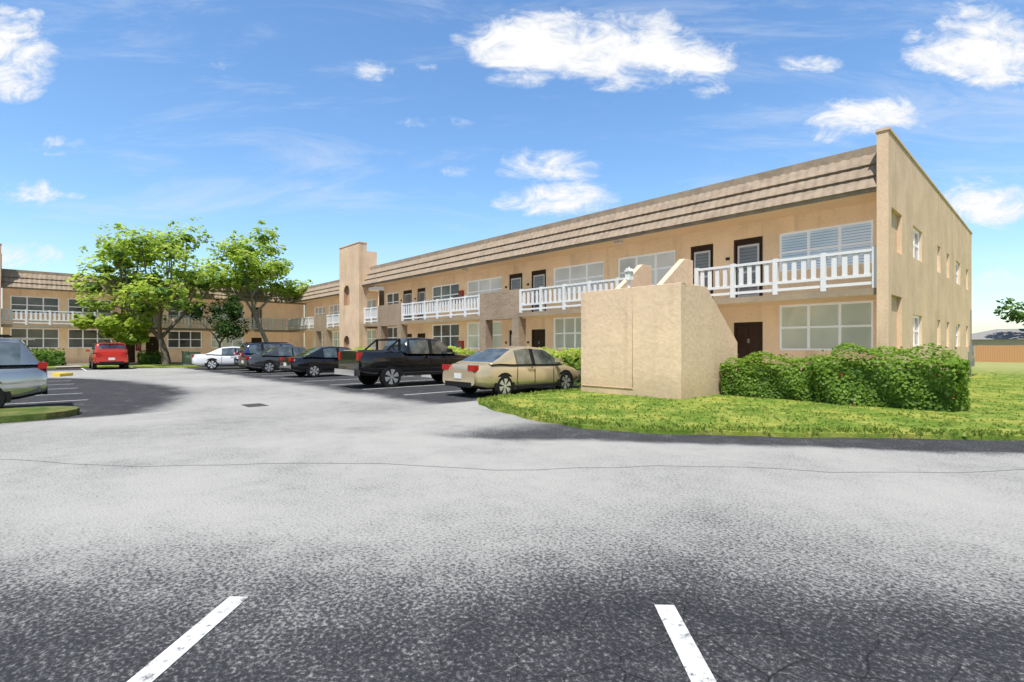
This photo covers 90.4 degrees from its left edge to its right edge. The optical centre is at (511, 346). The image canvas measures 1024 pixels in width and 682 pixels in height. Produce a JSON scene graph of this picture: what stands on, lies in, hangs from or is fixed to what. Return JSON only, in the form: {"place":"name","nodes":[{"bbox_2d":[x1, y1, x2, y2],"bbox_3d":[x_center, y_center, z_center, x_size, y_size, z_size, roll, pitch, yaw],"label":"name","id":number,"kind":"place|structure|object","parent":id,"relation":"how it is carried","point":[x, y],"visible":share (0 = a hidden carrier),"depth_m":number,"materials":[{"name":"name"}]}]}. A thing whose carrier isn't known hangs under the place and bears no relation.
{"place":"outdoors","nodes":[
{"label":"outdoors","id":0,"kind":"place"},
{"bbox_2d":[56,365,81,367],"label":"curb","id":1,"kind":"structure","parent":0,"point":[72,366],"depth_m":34.77,"materials":[{"name":"concrete"}]},
{"bbox_2d":[1,288,304,364],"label":"back wing walls","id":2,"kind":"structure","parent":0,"point":[76,356],"depth_m":42.56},
{"bbox_2d":[10,296,261,362],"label":"wing windows","id":3,"kind":"structure","parent":2,"relation":"in","point":[77,338],"depth_m":39.00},
{"bbox_2d":[1,269,305,304],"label":"roof","id":4,"kind":"structure","parent":2,"relation":"attached to","point":[31,280],"depth_m":37.35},
{"bbox_2d":[1,309,305,329],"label":"wing railings","id":5,"kind":"object","parent":2,"relation":"attached to","point":[68,312],"visible":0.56,"depth_m":38.37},
{"bbox_2d":[194,220,312,341],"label":"corner tree","id":6,"kind":"object","parent":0,"point":[240,253],"depth_m":43.20,"materials":[{"name":"green plant"}]},
{"bbox_2d":[0,366,1023,681],"bbox_3d":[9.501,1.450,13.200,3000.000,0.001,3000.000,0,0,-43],"label":"asphalt ground","id":7,"kind":"structure","parent":0,"point":[322,532],"depth_m":3.74,"materials":[{"name":"grey asphalt"}]},
{"bbox_2d":[0,243,1,334],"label":"tower","id":8,"kind":"structure","parent":7,"relation":"on","point":[0,283],"depth_m":34.63,"materials":[{"name":"paint"}]},
{"bbox_2d":[0,335,47,408],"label":"parked car","id":9,"kind":"object","parent":7,"relation":"on","point":[23,372],"visible":1,"depth_m":11.14,"materials":[{"name":"grey paint"}]},
{"bbox_2d":[0,406,79,422],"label":"lawn island","id":10,"kind":"structure","parent":7,"relation":"on","point":[19,414],"depth_m":10.25,"materials":[{"name":"green plant"}]},
{"bbox_2d":[31,348,66,365],"bbox_3d":[-32.813,0.766,35.864,2.158,1.390,1.240,0,0,-43],"label":"hedge","id":11,"kind":"object","parent":7,"relation":"on","point":[48,353],"depth_m":35.78,"materials":[{"name":"green plant"}]},
{"bbox_2d":[52,372,72,376],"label":"yellow kerb","id":12,"kind":"structure","parent":7,"relation":"on","point":[57,374],"depth_m":24.80,"materials":[{"name":"yellow paint"}]},
{"bbox_2d":[86,342,128,369],"bbox_3d":[-26.449,0.582,33.331,2.200,1.725,4.272,0,0,-43],"label":"red car","id":13,"kind":"object","parent":7,"relation":"on","point":[103,353],"visible":1,"depth_m":31.87,"materials":[{"name":"red paint"}]},
{"bbox_2d":[69,312,154,345],"bbox_3d":[-29.453,-0.570,37.628,5.094,4.099,4.193,0,0,-43],"label":"plumeria shrub","id":14,"kind":"object","parent":7,"relation":"on","point":[106,325],"depth_m":37.45,"materials":[{"name":"green plant"}]},
{"bbox_2d":[47,363,204,368],"bbox_3d":[-27.665,1.415,32.142,31.200,0.070,13.100,0,0,-43],"label":"lawn court","id":15,"kind":"object","parent":7,"relation":"on","point":[138,365],"visible":0.4,"depth_m":35.93,"materials":[{"name":"green plant"}]},
{"bbox_2d":[180,351,199,364],"bbox_3d":[-24.040,0.865,38.088,1.200,1.030,1.100,0,0,-43],"label":"transformer box","id":16,"kind":"object","parent":15,"relation":"on","point":[186,357],"visible":0.66,"depth_m":37.61,"materials":[{"name":"green metal"}]},
{"bbox_2d":[137,350,161,363],"bbox_3d":[-28.269,0.844,39.645,1.785,1.211,1.375,0,0,-43],"label":"hedge","id":17,"kind":"object","parent":7,"relation":"on","point":[146,354],"depth_m":39.42,"materials":[{"name":"green plant"}]},
{"bbox_2d":[65,217,241,364],"bbox_3d":[-26.867,-4.415,39.075,11.225,11.886,11.045,0,0,-43],"label":"tree","id":18,"kind":"object","parent":7,"relation":"on","point":[141,283],"depth_m":37.52,"materials":[{"name":"green plant"}]},
{"bbox_2d":[192,346,239,369],"bbox_3d":[-17.903,0.717,33.074,4.882,1.456,2.230,0,0,-28],"label":"white sedan car","id":19,"kind":"object","parent":7,"relation":"on","point":[218,357],"visible":0.52,"depth_m":31.81,"materials":[{"name":"white paint"}]},
{"bbox_2d":[184,295,249,347],"bbox_3d":[-22.597,-1.330,39.046,4.279,5.620,4.747,0,0,-43],"label":"small tree","id":20,"kind":"object","parent":7,"relation":"on","point":[227,311],"depth_m":38.60,"materials":[{"name":"green plant"}]},
{"bbox_2d":[243,403,268,406],"bbox_3d":[-6.340,1.444,12.535,0.450,0.012,0.650,0,0,-43],"label":"storm drain","id":21,"kind":"object","parent":7,"relation":"on","point":[253,405],"visible":1,"depth_m":12.44,"materials":[{"name":"grey metal"}]},
{"bbox_2d":[234,342,294,369],"bbox_3d":[-14.497,0.592,31.456,4.532,1.705,2.240,0,0,-43],"label":"blue suv","id":22,"kind":"object","parent":7,"relation":"on","point":[248,348],"visible":0.2,"depth_m":30.10,"materials":[{"name":"blue paint"}]},
{"bbox_2d":[238,346,306,372],"bbox_3d":[-12.814,0.717,29.198,4.882,1.456,2.230,0,0,-43],"label":"parked car","id":23,"kind":"object","parent":7,"relation":"on","point":[266,360],"visible":0.51,"depth_m":27.76,"materials":[{"name":"grey paint"}]},
{"bbox_2d":[279,346,351,376],"bbox_3d":[-8.931,0.712,25.298,4.582,1.466,2.160,0,0,-43],"label":"black sedan car","id":24,"kind":"object","parent":7,"relation":"on","point":[314,362],"visible":0.57,"depth_m":24.02,"materials":[{"name":"black paint"}]},
{"bbox_2d":[290,286,383,349],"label":"wing walls","id":25,"kind":"structure","parent":7,"relation":"on","point":[312,337],"depth_m":43.48,"materials":[{"name":"beige paint"}]},
{"bbox_2d":[288,314,338,329],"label":"wing railings","id":26,"kind":"object","parent":25,"relation":"attached to","point":[298,322],"visible":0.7,"depth_m":44.65,"materials":[{"name":"white metal"}]},
{"bbox_2d":[288,280,338,303],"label":"roof","id":27,"kind":"structure","parent":25,"relation":"on","point":[325,290],"depth_m":43.28,"materials":[{"name":"tile"}]},
{"bbox_2d":[315,299,375,347],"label":"wing windows","id":28,"kind":"structure","parent":25,"relation":"in","point":[371,333],"depth_m":44.06,"materials":[{"name":"white glass"}]},
{"bbox_2d":[339,241,376,349],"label":"tower","id":29,"kind":"structure","parent":7,"relation":"on","point":[357,260],"depth_m":34.64,"materials":[{"name":"paint"}]},
{"bbox_2d":[352,346,371,349],"bbox_3d":[-9.836,0.744,32.863,1.414,1.539,2.239,0,0,-43],"label":"hedge","id":30,"kind":"object","parent":7,"relation":"on","point":[360,348],"visible":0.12,"depth_m":32.86,"materials":[{"name":"green plant"}]},
{"bbox_2d":[14,367,715,681],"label":"stall lines","id":31,"kind":"object","parent":7,"relation":"on","point":[695,665],"visible":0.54,"depth_m":2.48,"materials":[{"name":"paint"}]},
{"bbox_2d":[334,337,468,387],"bbox_3d":[-3.860,0.552,19.499,5.392,1.785,2.250,0,0,-43],"label":"black pickup","id":32,"kind":"object","parent":7,"relation":"on","point":[392,362],"visible":0.84,"depth_m":18.36,"materials":[{"name":"black paint"}]},
{"bbox_2d":[448,345,475,355],"bbox_3d":[-4.739,0.720,27.384,1.525,1.559,7.748,0,0,-43],"label":"hedge","id":33,"kind":"object","parent":7,"relation":"on","point":[458,351],"depth_m":25.06,"materials":[{"name":"green plant"}]},
{"bbox_2d":[410,375,580,388],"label":"wheel stops","id":34,"kind":"object","parent":7,"relation":"on","point":[574,386],"visible":0.06,"depth_m":18.08,"materials":[{"name":"concrete"}]},
{"bbox_2d":[442,346,579,395],"bbox_3d":[0.125,0.712,16.034,4.582,1.466,2.160,0,0,-43],"label":"sedan","id":35,"kind":"object","parent":7,"relation":"on","point":[499,370],"visible":0.98,"depth_m":14.99,"materials":[{"name":"beige paint"}]},
{"bbox_2d":[4,459,1019,472],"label":"asphalt seams","id":36,"kind":"object","parent":7,"relation":"on","point":[539,469],"visible":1,"depth_m":6.08,"materials":[{"name":"grey asphalt"}]},
{"bbox_2d":[527,346,580,384],"bbox_3d":[1.703,0.745,20.442,1.514,1.536,5.694,0,0,-43],"label":"hedge","id":37,"kind":"object","parent":7,"relation":"on","point":[564,354],"depth_m":19.27,"materials":[{"name":"green plant"}]},
{"bbox_2d":[364,192,876,370],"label":"wing walls","id":38,"kind":"structure","parent":7,"relation":"on","point":[770,227],"depth_m":18.82,"materials":[{"name":"beige paint"}]},
{"bbox_2d":[135,290,463,350],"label":"fire cabinets","id":39,"kind":"object","parent":38,"relation":"attached to","point":[460,343],"visible":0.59,"depth_m":28.68,"materials":[{"name":"red metal"}]},
{"bbox_2d":[362,145,876,286],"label":"roof","id":40,"kind":"structure","parent":38,"relation":"attached to","point":[844,174],"depth_m":17.60,"materials":[{"name":"tile"}]},
{"bbox_2d":[364,246,876,323],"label":"wing railings","id":41,"kind":"object","parent":38,"relation":"attached to","point":[699,280],"visible":0.87,"depth_m":16.00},
{"bbox_2d":[387,220,872,370],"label":"wing windows","id":42,"kind":"structure","parent":38,"relation":"in","point":[823,326],"depth_m":17.11,"materials":[{"name":"grey glass"}]},
{"bbox_2d":[875,126,972,376],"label":"wing walls","id":43,"kind":"structure","parent":7,"relation":"on","point":[910,196],"depth_m":15.52,"materials":[{"name":"beige paint"}]},
{"bbox_2d":[913,228,957,345],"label":"windows","id":44,"kind":"structure","parent":43,"relation":"in","point":[916,318],"depth_m":15.98,"materials":[{"name":"white glass"}]},
{"bbox_2d":[968,310,974,372],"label":"end wall fixtures","id":45,"kind":"object","parent":43,"relation":"attached to","point":[971,355],"visible":0.81,"depth_m":24.24,"materials":[{"name":"paint"}]},
{"bbox_2d":[972,329,1023,344],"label":"building roof","id":46,"kind":"structure","parent":7,"relation":"on","point":[1004,337],"depth_m":68.87,"materials":[{"name":"grey"}]},
{"bbox_2d":[0,0,1023,334],"label":"sky","id":47,"kind":"structure","parent":0,"point":[404,129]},
{"bbox_2d":[477,362,1023,440],"bbox_3d":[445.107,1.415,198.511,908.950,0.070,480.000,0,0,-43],"label":"lawn","id":48,"kind":"structure","parent":0,"point":[1003,369],"depth_m":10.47,"materials":[{"name":"green plant"}]},
{"bbox_2d":[581,259,736,398],"bbox_3d":[4.614,-0.700,15.721,3.745,4.300,3.365,0,0,-43],"label":"stair enclosure","id":49,"kind":"object","parent":48,"relation":"on","point":[669,335],"visible":0.91,"depth_m":14.27,"materials":[{"name":"paint"}]},
{"bbox_2d":[624,267,633,287],"bbox_3d":[3.346,-1.975,14.519,0.220,0.610,0.220,0,0,-43],"label":"stair lantern","id":50,"kind":"object","parent":49,"relation":"on","point":[628,271],"visible":1,"depth_m":14.47,"materials":[{"name":"white glass"}]},
{"bbox_2d":[719,351,843,401],"bbox_3d":[7.369,0.777,13.904,1.694,1.304,3.040,0,0,-43],"label":"hedge end","id":51,"kind":"object","parent":48,"relation":"on","point":[765,367],"depth_m":13.67,"materials":[{"name":"green plant"}]},
{"bbox_2d":[808,342,971,411],"bbox_3d":[8.946,0.660,12.095,2.142,1.534,2.978,0,0,-43],"label":"hedge end","id":52,"kind":"object","parent":48,"relation":"on","point":[958,367],"depth_m":11.47,"materials":[{"name":"green plant"}]},
{"bbox_2d":[975,345,1023,361],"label":"fence","id":53,"kind":"object","parent":48,"relation":"on","point":[999,353],"visible":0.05,"depth_m":44.80,"materials":[{"name":"brown wood"}]},
{"bbox_2d":[993,297,1023,324],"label":"tree","id":54,"kind":"object","parent":48,"relation":"on","point":[1015,314],"depth_m":66.53,"materials":[{"name":"green plant"}]}
]}

